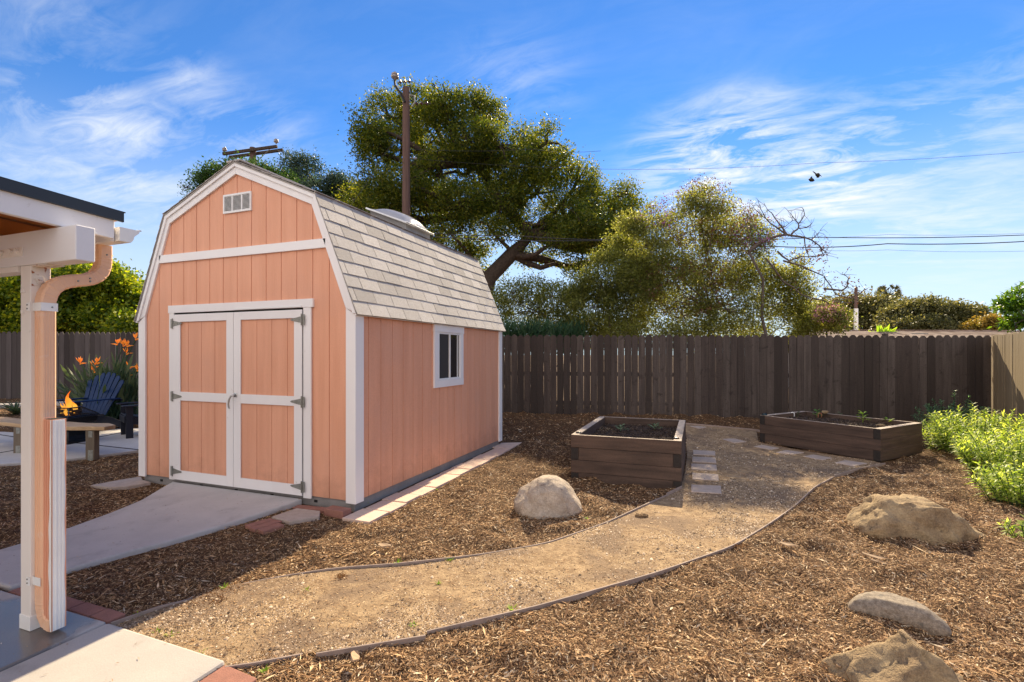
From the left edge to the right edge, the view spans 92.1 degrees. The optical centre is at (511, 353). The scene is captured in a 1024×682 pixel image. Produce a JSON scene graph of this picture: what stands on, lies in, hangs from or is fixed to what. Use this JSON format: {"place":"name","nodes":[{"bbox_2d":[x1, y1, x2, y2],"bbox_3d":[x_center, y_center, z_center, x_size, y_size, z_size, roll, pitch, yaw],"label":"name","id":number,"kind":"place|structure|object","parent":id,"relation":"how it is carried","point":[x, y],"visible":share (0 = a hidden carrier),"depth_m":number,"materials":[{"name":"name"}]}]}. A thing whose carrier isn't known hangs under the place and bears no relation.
{"place":"outdoors","nodes":[
{"label":"outdoors","id":0,"kind":"place"},
{"bbox_2d":[0,401,82,407],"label":"path","id":1,"kind":"structure","parent":0,"point":[57,403],"depth_m":12.48,"materials":[{"name":"concrete"}]},
{"bbox_2d":[0,590,105,671],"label":"pavement","id":2,"kind":"structure","parent":0,"point":[18,645],"depth_m":2.60,"materials":[{"name":"concrete"}]},
{"bbox_2d":[0,176,141,631],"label":"patio cover","id":3,"kind":"object","parent":2,"relation":"on","point":[43,232],"visible":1,"depth_m":2.62,"materials":[{"name":"white wood"}]},
{"bbox_2d":[0,428,138,466],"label":"pavement","id":4,"kind":"structure","parent":0,"point":[75,451],"depth_m":7.75,"materials":[{"name":"grey concrete"}]},
{"bbox_2d":[0,417,114,460],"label":"curved bench","id":5,"kind":"object","parent":4,"relation":"on","point":[92,441],"visible":0.69,"depth_m":7.05,"materials":[{"name":"brown wood"}]},
{"bbox_2d":[56,392,103,444],"bbox_3d":[-7.401,1.045,8.250,0.630,0.851,0.630,0,0,5],"label":"fire pit","id":6,"kind":"object","parent":4,"relation":"on","point":[70,411],"visible":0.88,"depth_m":8.21,"materials":[{"name":"black metal"}]},
{"bbox_2d":[56,372,123,426],"bbox_3d":[-8.000,0.915,9.337,0.907,1.111,1.080,0,0,14],"label":"adirondack chair","id":7,"kind":"object","parent":4,"relation":"on","point":[106,398],"visible":0.42,"depth_m":9.51,"materials":[{"name":"blue paint"}]},
{"bbox_2d":[116,402,138,438],"bbox_3d":[-6.590,0.956,9.077,0.840,1.029,1.000,0,0,45],"label":"adirondack chair","id":8,"kind":"object","parent":4,"relation":"on","point":[128,418],"visible":0.34,"depth_m":8.62,"materials":[{"name":"black wood"}]},
{"bbox_2d":[0,624,224,681],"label":"pavement","id":9,"kind":"structure","parent":0,"point":[96,654],"depth_m":2.35,"materials":[{"name":"concrete"}]},
{"bbox_2d":[0,482,301,591],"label":"path","id":10,"kind":"structure","parent":0,"point":[196,511],"depth_m":4.26,"materials":[{"name":"grey concrete"}]},
{"bbox_2d":[115,424,879,669],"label":"path","id":11,"kind":"structure","parent":0,"point":[570,556],"depth_m":3.36,"materials":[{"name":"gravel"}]},
{"bbox_2d":[173,596,210,611],"bbox_3d":[-1.915,1.490,2.925,0.223,0.020,0.226,0,0,21],"label":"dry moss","id":12,"kind":"object","parent":11,"relation":"on","point":[190,603],"visible":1,"depth_m":2.94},
{"bbox_2d":[195,587,224,601],"bbox_3d":[-1.862,1.490,3.073,0.195,0.019,0.200,0,0,-6],"label":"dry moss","id":13,"kind":"object","parent":11,"relation":"on","point":[209,594],"visible":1,"depth_m":3.05,"materials":[{"name":"plant"}]},
{"bbox_2d":[635,513,648,517],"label":"soil clod","id":14,"kind":"object","parent":11,"relation":"on","point":[640,515],"visible":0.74,"depth_m":4.53,"materials":[{"name":"soil"}]},
{"bbox_2d":[723,438,745,442],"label":"stepping stone","id":15,"kind":"object","parent":11,"relation":"on","point":[731,440],"visible":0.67,"depth_m":8.32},
{"bbox_2d":[803,454,831,459],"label":"stepping stone","id":16,"kind":"object","parent":11,"relation":"on","point":[813,456],"visible":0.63,"depth_m":7.09,"materials":[{"name":"stone"}]},
{"bbox_2d":[835,460,866,466],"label":"stepping stone","id":17,"kind":"object","parent":11,"relation":"on","point":[849,463],"visible":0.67,"depth_m":6.71,"materials":[{"name":"stone"}]},
{"bbox_2d":[0,355,1023,681],"bbox_3d":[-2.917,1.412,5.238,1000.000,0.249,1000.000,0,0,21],"label":"ground","id":18,"kind":"structure","parent":0,"point":[538,421],"depth_m":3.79,"materials":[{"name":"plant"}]},
{"bbox_2d":[0,401,20,414],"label":"strappy plant","id":19,"kind":"object","parent":18,"relation":"on","point":[15,409],"visible":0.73,"depth_m":10.84,"materials":[{"name":"green plant"}]},
{"bbox_2d":[8,587,20,595],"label":"brick","id":20,"kind":"object","parent":18,"relation":"on","point":[17,591],"visible":0.14,"depth_m":3.07,"materials":[{"name":"brick"}]},
{"bbox_2d":[0,270,80,333],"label":"hedge tree","id":21,"kind":"object","parent":18,"relation":"on","point":[10,299],"visible":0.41,"depth_m":16.41,"materials":[{"name":"green plant"}]},
{"bbox_2d":[0,331,138,398],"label":"wooden fence","id":22,"kind":"object","parent":18,"relation":"on","point":[71,346],"visible":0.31,"depth_m":14.92,"materials":[{"name":"wood"}]},
{"bbox_2d":[66,596,84,610],"bbox_3d":[-2.653,1.519,2.938,0.194,0.080,0.100,0,0,21],"label":"brick","id":23,"kind":"object","parent":18,"relation":"on","point":[71,603],"visible":0.34,"depth_m":2.94,"materials":[{"name":"brick"}]},
{"bbox_2d":[7,255,145,333],"bbox_3d":[-14.713,-1.009,18.085,6.652,5.348,4.073,0,0,6],"label":"hedge tree","id":24,"kind":"object","parent":18,"relation":"on","point":[110,302],"visible":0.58,"depth_m":17.09,"materials":[{"name":"green plant"}]},
{"bbox_2d":[18,333,138,418],"bbox_3d":[-8.513,0.457,10.400,2.214,1.802,2.332,0,0,10],"label":"bird of paradise","id":25,"kind":"object","parent":18,"relation":"on","point":[123,369],"visible":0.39,"depth_m":10.12,"materials":[{"name":"green plant"}]},
{"bbox_2d":[68,602,105,616],"bbox_3d":[-2.466,1.519,2.867,0.194,0.080,0.100,0,0,21],"label":"brick","id":26,"kind":"object","parent":18,"relation":"on","point":[87,609],"visible":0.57,"depth_m":2.86,"materials":[{"name":"brick"}]},
{"bbox_2d":[90,608,125,623],"bbox_3d":[-2.293,1.519,2.801,0.164,0.080,0.100,0,0,21],"label":"brick","id":27,"kind":"object","parent":18,"relation":"on","point":[108,616],"visible":0.57,"depth_m":2.79,"materials":[{"name":"brick"}]},
{"bbox_2d":[90,477,141,489],"bbox_3d":[-4.506,1.498,5.699,0.299,0.050,0.467,0,0,21],"label":"stepping stone","id":28,"kind":"object","parent":18,"relation":"on","point":[106,485],"visible":0.58,"depth_m":5.61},
{"bbox_2d":[111,480,150,489],"bbox_3d":[-4.273,1.492,5.564,0.204,0.050,0.337,0,0,21],"label":"stepping stone","id":29,"kind":"object","parent":18,"relation":"on","point":[136,484],"visible":0.85,"depth_m":5.54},
{"bbox_2d":[111,595,199,624],"bbox_3d":[-2.064,1.543,2.897,0.020,0.136,0.465,0,0,38],"label":"edging board","id":30,"kind":"object","parent":18,"relation":"on","point":[119,621],"visible":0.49,"depth_m":2.83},
{"bbox_2d":[177,180,196,197],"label":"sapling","id":31,"kind":"object","parent":18,"relation":"on","point":[188,187],"visible":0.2,"depth_m":14.25,"materials":[{"name":"green plant"}]},
{"bbox_2d":[200,665,256,681],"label":"brick","id":32,"kind":"object","parent":18,"relation":"on","point":[225,674],"visible":1,"depth_m":2.26,"materials":[{"name":"brick"}]},
{"bbox_2d":[183,149,305,191],"bbox_3d":[-7.845,-2.417,14.829,3.030,7.124,3.329,0,0,21],"label":"evergreen tree","id":33,"kind":"object","parent":18,"relation":"on","point":[199,178],"visible":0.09,"depth_m":13.99,"materials":[{"name":"green plant"}]},
{"bbox_2d":[222,138,284,161],"bbox_3d":[-12.885,-4.693,24.968,3.300,12.197,0.674,0,0,0],"label":"utility pole","id":34,"kind":"object","parent":18,"relation":"on","point":[252,151],"visible":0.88,"depth_m":24.78,"materials":[{"name":"brown wood"}]},
{"bbox_2d":[245,519,270,529],"bbox_3d":[-2.213,1.501,4.305,0.090,0.060,0.190,0,0,34],"label":"brick","id":35,"kind":"object","parent":18,"relation":"on","point":[247,526],"visible":0.51,"depth_m":4.28,"materials":[{"name":"brick"}]},
{"bbox_2d":[249,521,275,532],"bbox_3d":[-2.142,1.501,4.240,0.090,0.060,0.190,0,0,34],"label":"brick","id":36,"kind":"object","parent":18,"relation":"on","point":[255,528],"visible":0.52,"depth_m":4.21,"materials":[{"name":"brick"}]},
{"bbox_2d":[225,653,302,668],"bbox_3d":[-1.200,1.541,2.394,0.340,0.124,0.022,0,0,-22],"label":"edging board","id":37,"kind":"object","parent":18,"relation":"on","point":[267,661],"visible":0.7,"depth_m":2.38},
{"bbox_2d":[258,523,283,534],"bbox_3d":[-2.050,1.501,4.200,0.090,0.060,0.190,0,0,34],"label":"brick","id":38,"kind":"object","parent":18,"relation":"on","point":[271,528],"visible":0.65,"depth_m":4.18,"materials":[{"name":"brick"}]},
{"bbox_2d":[272,508,319,524],"bbox_3d":[-1.943,1.497,4.497,0.388,0.060,0.329,0,0,21],"label":"stepping stone","id":39,"kind":"object","parent":18,"relation":"on","point":[295,516],"visible":0.77,"depth_m":4.45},
{"bbox_2d":[293,505,312,508],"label":"brick","id":40,"kind":"object","parent":18,"relation":"on","point":[303,506],"visible":0.47,"depth_m":4.78,"materials":[{"name":"brick"}]},
{"bbox_2d":[308,506,326,513],"bbox_3d":[-1.847,1.503,4.717,0.180,0.060,0.090,0,0,15],"label":"brick","id":41,"kind":"object","parent":18,"relation":"on","point":[320,509],"visible":0.35,"depth_m":4.70,"materials":[{"name":"brick"}]},
{"bbox_2d":[133,159,505,511],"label":"garden shed","id":42,"kind":"structure","parent":18,"relation":"on","point":[307,345],"depth_m":5.28,"materials":[{"name":"pink paint"}]},
{"bbox_2d":[170,312,233,486],"bbox_3d":[-3.390,0.483,5.389,0.957,1.845,0.042,0,0,21],"label":"door","id":43,"kind":"structure","parent":42,"relation":"in","point":[203,344],"depth_m":5.38,"materials":[{"name":"pink paint"}]},
{"bbox_2d":[227,309,304,495],"bbox_3d":[-2.510,0.483,5.030,0.982,1.845,0.085,0,0,21],"label":"door","id":44,"kind":"structure","parent":42,"relation":"in","point":[269,401],"depth_m":5.05,"materials":[{"name":"pink paint"}]},
{"bbox_2d":[433,324,463,387],"bbox_3d":[-0.816,0.029,6.430,0.026,0.784,0.810,0,0,21],"label":"window","id":45,"kind":"structure","parent":42,"relation":"in","point":[448,341],"depth_m":6.40,"materials":[{"name":"plastic"}]},
{"bbox_2d":[276,147,376,202],"bbox_3d":[-7.575,-3.513,19.884,5.989,10.180,3.117,0,0,11],"label":"bluish tree","id":46,"kind":"object","parent":18,"relation":"on","point":[324,184],"visible":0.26,"depth_m":19.57,"materials":[{"name":"green plant"}]},
{"bbox_2d":[324,505,350,518],"bbox_3d":[-1.627,1.490,4.606,0.230,0.100,0.116,0,0,24],"label":"brick","id":47,"kind":"object","parent":18,"relation":"on","point":[339,512],"visible":0.67,"depth_m":4.57,"materials":[{"name":"brick"}]},
{"bbox_2d":[350,650,359,661],"bbox_3d":[-0.764,1.473,2.407,0.043,0.020,0.100,0,0,-16],"label":"wood splinter","id":48,"kind":"object","parent":18,"relation":"on","point":[355,655],"visible":1,"depth_m":2.40,"materials":[{"name":"wood"}]},
{"bbox_2d":[342,508,388,523],"bbox_3d":[-1.348,1.509,4.553,0.295,0.052,0.296,0,0,21],"label":"square paver","id":49,"kind":"object","parent":18,"relation":"on","point":[366,516],"visible":0.68,"depth_m":4.50,"materials":[{"name":"concrete"}]},
{"bbox_2d":[316,635,425,656],"bbox_3d":[-0.717,1.542,2.531,0.541,0.122,0.013,0,0,-15],"label":"edging board","id":50,"kind":"object","parent":18,"relation":"on","point":[364,647],"visible":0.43,"depth_m":2.52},
{"bbox_2d":[365,500,406,512],"bbox_3d":[-1.232,1.510,4.832,0.291,0.053,0.282,0,0,21],"label":"square paver","id":51,"kind":"object","parent":18,"relation":"on","point":[388,506],"visible":0.66,"depth_m":4.80,"materials":[{"name":"concrete"}]},
{"bbox_2d":[382,493,419,503],"bbox_3d":[-1.146,1.506,5.107,0.287,0.052,0.265,0,0,21],"label":"square paver","id":52,"kind":"object","parent":18,"relation":"on","point":[402,498],"visible":0.66,"depth_m":5.09,"materials":[{"name":"concrete"}]},
{"bbox_2d":[391,71,430,215],"bbox_3d":[-2.980,-3.430,14.589,1.151,9.670,0.356,0,0,-7],"label":"utility pole","id":53,"kind":"object","parent":18,"relation":"on","point":[405,96],"visible":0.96,"depth_m":14.50,"materials":[{"name":"brown wood"}]},
{"bbox_2d":[417,149,594,151],"bbox_3d":[-0.184,-6.104,14.772,5.782,0.142,0.065,0,0,-4],"label":"overhead wire","id":54,"kind":"object","parent":53,"relation":"attached to","point":[502,150],"visible":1,"depth_m":14.76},
{"bbox_2d":[423,152,1016,169],"bbox_3d":[6.434,-5.672,14.464,18.566,0.464,0.137,0,0,1],"label":"overhead wire","id":55,"kind":"object","parent":53,"relation":"attached to","point":[709,168],"visible":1,"depth_m":14.48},
{"bbox_2d":[430,236,1023,247],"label":"overhead wire","id":56,"kind":"object","parent":53,"relation":"attached to","point":[735,246],"visible":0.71,"depth_m":14.35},
{"bbox_2d":[433,233,1021,240],"bbox_3d":[6.213,-3.473,14.343,18.574,0.363,0.110,0,0,2],"label":"overhead wire","id":57,"kind":"object","parent":53,"relation":"attached to","point":[773,239],"visible":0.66,"depth_m":14.29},
{"bbox_2d":[399,485,435,496],"bbox_3d":[-1.028,1.510,5.383,0.283,0.053,0.308,0,0,21],"label":"square paver","id":58,"kind":"object","parent":18,"relation":"on","point":[419,490],"visible":0.65,"depth_m":5.36,"materials":[{"name":"concrete"}]},
{"bbox_2d":[415,479,448,488],"bbox_3d":[-0.921,1.506,5.680,0.279,0.051,0.298,0,0,21],"label":"square paver","id":59,"kind":"object","parent":18,"relation":"on","point":[435,483],"visible":0.66,"depth_m":5.64,"materials":[{"name":"concrete"}]},
{"bbox_2d":[429,473,459,480],"bbox_3d":[-0.817,1.512,5.964,0.275,0.052,0.281,0,0,21],"label":"square paver","id":60,"kind":"object","parent":18,"relation":"on","point":[446,477],"visible":0.59,"depth_m":5.94,"materials":[{"name":"concrete"}]},
{"bbox_2d":[242,494,668,583],"bbox_3d":[0.023,1.544,4.015,4.049,0.126,0.438,0,0,-30],"label":"edging board","id":61,"kind":"object","parent":18,"relation":"on","point":[417,561],"visible":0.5,"depth_m":3.56,"materials":[{"name":"wood"}]},
{"bbox_2d":[441,468,469,475],"bbox_3d":[-0.718,1.509,6.247,0.271,0.054,0.292,0,0,21],"label":"square paver","id":62,"kind":"object","parent":18,"relation":"on","point":[455,471],"visible":0.64,"depth_m":6.23,"materials":[{"name":"concrete"}]},
{"bbox_2d":[452,463,479,470],"bbox_3d":[-0.610,1.506,6.535,0.267,0.052,0.299,0,0,21],"label":"square paver","id":63,"kind":"object","parent":18,"relation":"on","point":[466,466],"visible":0.66,"depth_m":6.49,"materials":[{"name":"concrete"}]},
{"bbox_2d":[464,459,489,465],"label":"square paver","id":64,"kind":"object","parent":18,"relation":"on","point":[481,462],"visible":0.64,"depth_m":6.81,"materials":[{"name":"concrete"}]},
{"bbox_2d":[473,454,496,460],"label":"square paver","id":65,"kind":"object","parent":18,"relation":"on","point":[487,457],"visible":0.64,"depth_m":7.06,"materials":[{"name":"concrete"}]},
{"bbox_2d":[330,71,655,293],"bbox_3d":[-0.819,-4.235,17.140,12.188,11.334,5.584,0,0,0],"label":"oak tree","id":66,"kind":"object","parent":18,"relation":"on","point":[501,200],"visible":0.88,"depth_m":16.45,"materials":[{"name":"green plant"}]},
{"bbox_2d":[484,451,503,456],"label":"square paver","id":67,"kind":"object","parent":18,"relation":"on","point":[497,454],"visible":0.64,"depth_m":7.37,"materials":[{"name":"concrete"}]},
{"bbox_2d":[490,448,509,452],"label":"square paver","id":68,"kind":"object","parent":18,"relation":"on","point":[499,450],"visible":0.63,"depth_m":7.61,"materials":[{"name":"concrete"}]},
{"bbox_2d":[492,444,516,449],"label":"square paver","id":69,"kind":"object","parent":18,"relation":"on","point":[507,446],"visible":0.66,"depth_m":7.91,"materials":[{"name":"concrete"}]},
{"bbox_2d":[490,268,599,364],"bbox_3d":[1.032,-0.270,13.986,3.910,4.329,3.233,0,0,-5],"label":"lime shrub","id":70,"kind":"object","parent":18,"relation":"on","point":[504,299],"visible":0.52,"depth_m":13.76,"materials":[{"name":"green plant"}]},
{"bbox_2d":[514,474,581,520],"bbox_3d":[0.348,1.469,4.740,0.641,0.589,0.563,0,0,21],"label":"boulder","id":71,"kind":"object","parent":18,"relation":"on","point":[548,495],"visible":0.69,"depth_m":4.56,"materials":[{"name":"stone"}]},
{"bbox_2d":[502,313,593,407],"bbox_3d":[0.661,0.162,12.302,2.919,2.492,1.258,0,0,1],"label":"oleander hedge","id":72,"kind":"object","parent":18,"relation":"on","point":[569,329],"visible":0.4,"depth_m":12.12,"materials":[{"name":"green plant"}]},
{"bbox_2d":[545,214,667,349],"bbox_3d":[2.362,-0.873,12.956,3.012,5.189,3.112,0,0,-2],"label":"lime shrub","id":73,"kind":"object","parent":18,"relation":"on","point":[581,294],"visible":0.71,"depth_m":12.30,"materials":[{"name":"green plant"}]},
{"bbox_2d":[571,416,685,488],"bbox_3d":[1.629,1.272,6.595,1.271,0.601,1.866,0,0,21],"label":"raised planter","id":74,"kind":"object","parent":18,"relation":"on","point":[641,451],"visible":0.95,"depth_m":5.79,"materials":[{"name":"wood"}]},
{"bbox_2d":[427,477,833,634],"bbox_3d":[1.833,1.535,4.167,5.492,0.128,0.375,0,0,-38],"label":"edging board","id":75,"kind":"object","parent":18,"relation":"on","point":[571,598],"visible":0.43,"depth_m":3.08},
{"bbox_2d":[666,486,681,494],"bbox_3d":[1.758,1.520,5.341,0.011,0.110,0.396,0,0,42],"label":"edging board","id":76,"kind":"object","parent":18,"relation":"on","point":[674,490],"visible":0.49,"depth_m":5.33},
{"bbox_2d":[691,463,716,470],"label":"stepping stone","id":77,"kind":"object","parent":18,"relation":"on","point":[708,467],"visible":0.8,"depth_m":6.44,"materials":[{"name":"stone"}]},
{"bbox_2d":[692,457,715,462],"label":"stepping stone","id":78,"kind":"object","parent":18,"relation":"on","point":[703,459],"visible":0.81,"depth_m":6.93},
{"bbox_2d":[693,450,714,455],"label":"stepping stone","id":79,"kind":"object","parent":18,"relation":"on","point":[703,452],"visible":0.76,"depth_m":7.42,"materials":[{"name":"stone"}]},
{"bbox_2d":[692,472,718,480],"bbox_3d":[2.339,1.503,5.977,0.305,0.040,0.351,0,0,21],"label":"stepping stone","id":80,"kind":"object","parent":18,"relation":"on","point":[704,476],"visible":0.77,"depth_m":5.97,"materials":[{"name":"stone"}]},
{"bbox_2d":[691,484,721,493],"bbox_3d":[2.141,1.503,5.446,0.315,0.040,0.362,0,0,21],"label":"stepping stone","id":81,"kind":"object","parent":18,"relation":"on","point":[713,489],"visible":0.78,"depth_m":5.40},
{"bbox_2d":[592,169,827,350],"bbox_3d":[4.926,-1.509,12.671,6.070,6.327,3.405,0,0,-19],"label":"tree","id":82,"kind":"object","parent":18,"relation":"on","point":[702,280],"visible":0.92,"depth_m":12.27,"materials":[{"name":"green plant"}]},
{"bbox_2d":[686,423,759,431],"bbox_3d":[3.937,1.430,9.431,1.623,0.168,0.080,0,0,30],"label":"edging board","id":83,"kind":"object","parent":18,"relation":"on","point":[757,430],"visible":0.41,"depth_m":9.38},
{"bbox_2d":[502,333,990,420],"bbox_3d":[2.638,0.523,10.918,14.221,1.964,0.179,0,0,7],"label":"wooden fence","id":84,"kind":"object","parent":18,"relation":"on","point":[885,375],"visible":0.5,"depth_m":10.53,"materials":[{"name":"wood"}]},
{"bbox_2d":[754,445,778,449],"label":"stepping stone","id":85,"kind":"object","parent":18,"relation":"on","point":[767,447],"visible":0.73,"depth_m":7.81,"materials":[{"name":"stone"}]},
{"bbox_2d":[776,450,803,454],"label":"stepping stone","id":86,"kind":"object","parent":18,"relation":"on","point":[789,452],"visible":0.66,"depth_m":7.45,"materials":[{"name":"stone"}]},
{"bbox_2d":[741,199,872,337],"bbox_3d":[6.953,-1.105,11.753,3.368,5.389,0.726,0,0,1],"label":"bare tree","id":87,"kind":"object","parent":18,"relation":"on","point":[783,231],"visible":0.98,"depth_m":11.69,"materials":[{"name":"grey plant"}]},
{"bbox_2d":[786,299,862,336],"bbox_3d":[7.934,0.042,12.588,1.672,3.278,2.447,0,0,21],"label":"pink shrub","id":88,"kind":"object","parent":18,"relation":"on","point":[836,321],"visible":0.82,"depth_m":11.93,"materials":[{"name":"green plant"}]},
{"bbox_2d":[760,411,921,461],"bbox_3d":[5.179,1.262,7.886,1.249,0.451,1.792,0,0,-30],"label":"raised planter","id":89,"kind":"object","parent":18,"relation":"on","point":[855,437],"visible":0.99,"depth_m":7.39,"materials":[{"name":"wood"}]},
{"bbox_2d":[795,284,914,330],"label":"distant tree","id":90,"kind":"object","parent":18,"relation":"on","point":[867,304],"visible":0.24,"depth_m":40.83,"materials":[{"name":"green plant"}]},
{"bbox_2d":[854,286,857,330],"bbox_3d":[18.126,-1.117,26.000,0.198,5.044,0.198,0,0,21],"label":"thin pole","id":91,"kind":"object","parent":18,"relation":"on","point":[856,306],"visible":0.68,"depth_m":25.94,"materials":[{"name":"white metal"}]},
{"bbox_2d":[834,463,884,476],"bbox_3d":[4.483,1.530,6.362,1.319,0.110,0.044,0,0,-31],"label":"edging board","id":92,"kind":"object","parent":18,"relation":"on","point":[856,469],"visible":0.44,"depth_m":6.33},
{"bbox_2d":[862,552,888,558],"bbox_3d":[2.667,1.473,3.545,0.029,0.020,0.260,0,0,-42],"label":"wood splinter","id":93,"kind":"object","parent":18,"relation":"on","point":[873,556],"visible":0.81,"depth_m":3.58,"materials":[{"name":"wood"}]},
{"bbox_2d":[868,324,896,331],"bbox_3d":[14.211,0.120,18.950,1.173,2.570,0.251,0,0,1],"label":"banana plant","id":94,"kind":"object","parent":18,"relation":"on","point":[881,329],"visible":0.25,"depth_m":18.92,"materials":[{"name":"green plant"}]},
{"bbox_2d":[876,284,901,299],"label":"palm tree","id":95,"kind":"object","parent":18,"relation":"on","point":[897,290],"visible":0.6,"depth_m":61.76,"materials":[{"name":"green plant"}]},
{"bbox_2d":[816,629,963,681],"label":"boulder","id":96,"kind":"object","parent":18,"relation":"on","point":[901,655],"visible":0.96,"depth_m":2.21,"materials":[{"name":"beige stone"}]},
{"bbox_2d":[847,591,951,636],"bbox_3d":[2.193,1.489,2.823,0.460,0.188,0.239,0,0,33],"label":"boulder","id":97,"kind":"object","parent":18,"relation":"on","point":[903,610],"visible":0.7,"depth_m":2.75,"materials":[{"name":"grey stone"}]},
{"bbox_2d":[787,329,1022,386],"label":"neighbour house","id":98,"kind":"structure","parent":18,"relation":"on","point":[942,333],"depth_m":18.64,"materials":[{"name":"paint"}]},
{"bbox_2d":[844,494,986,544],"bbox_3d":[3.449,1.523,4.269,1.057,0.593,0.673,0,0,5],"label":"boulder","id":99,"kind":"object","parent":18,"relation":"on","point":[923,519],"visible":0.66,"depth_m":4.03,"materials":[{"name":"beige stone"}]},
{"bbox_2d":[858,292,996,330],"bbox_3d":[29.225,-1.590,34.196,9.763,5.263,5.724,0,0,-20],"label":"distant tree","id":100,"kind":"object","parent":18,"relation":"on","point":[929,312],"visible":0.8,"depth_m":33.12,"materials":[{"name":"green plant"}]},
{"bbox_2d":[913,390,990,434],"bbox_3d":[7.755,1.044,8.734,1.218,0.825,0.915,0,0,21],"label":"dark shrub","id":101,"kind":"object","parent":18,"relation":"on","point":[942,410],"visible":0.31,"depth_m":8.70,"materials":[{"name":"teal plant"}]},
{"bbox_2d":[922,404,1023,453],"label":"sage bush","id":102,"kind":"object","parent":18,"relation":"on","point":[942,432],"visible":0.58,"depth_m":7.46,"materials":[{"name":"green plant"}]},
{"bbox_2d":[957,311,1004,329],"bbox_3d":[28.795,-0.842,29.898,2.598,3.474,3.308,0,0,21],"label":"distant tree","id":103,"kind":"object","parent":18,"relation":"on","point":[985,322],"visible":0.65,"depth_m":29.39,"materials":[{"name":"green plant"}]},
{"bbox_2d":[949,418,1023,479],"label":"sage bush","id":104,"kind":"object","parent":18,"relation":"on","point":[968,450],"visible":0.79,"depth_m":6.17,"materials":[{"name":"green plant"}]},
{"bbox_2d":[963,456,1023,507],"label":"sage bush","id":105,"kind":"object","parent":18,"relation":"on","point":[1005,488],"visible":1,"depth_m":4.95,"materials":[{"name":"green plant"}]},
{"bbox_2d":[987,281,1023,332],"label":"glossy tree","id":106,"kind":"object","parent":18,"relation":"on","point":[1011,306],"visible":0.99,"depth_m":10.56,"materials":[{"name":"green plant"}]},
{"bbox_2d":[991,332,1023,430],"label":"wooden fence","id":107,"kind":"object","parent":18,"relation":"on","point":[1007,372],"visible":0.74,"depth_m":9.11,"materials":[{"name":"wood"}]},
{"bbox_2d":[995,514,1023,540],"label":"sage bush","id":108,"kind":"object","parent":18,"relation":"on","point":[1012,527],"visible":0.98,"depth_m":4.02,"materials":[{"name":"green plant"}]},
{"bbox_2d":[0,0,1023,354],"label":"sky","id":109,"kind":"structure","parent":0,"point":[108,103],"materials":[{"name":"blue"}]},
{"bbox_2d":[791,248,1012,251],"bbox_3d":[12.504,-3.189,15.088,8.192,0.162,0.032,0,0,1],"label":"overhead wire","id":110,"kind":"object","parent":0,"point":[905,250],"visible":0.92,"depth_m":15.07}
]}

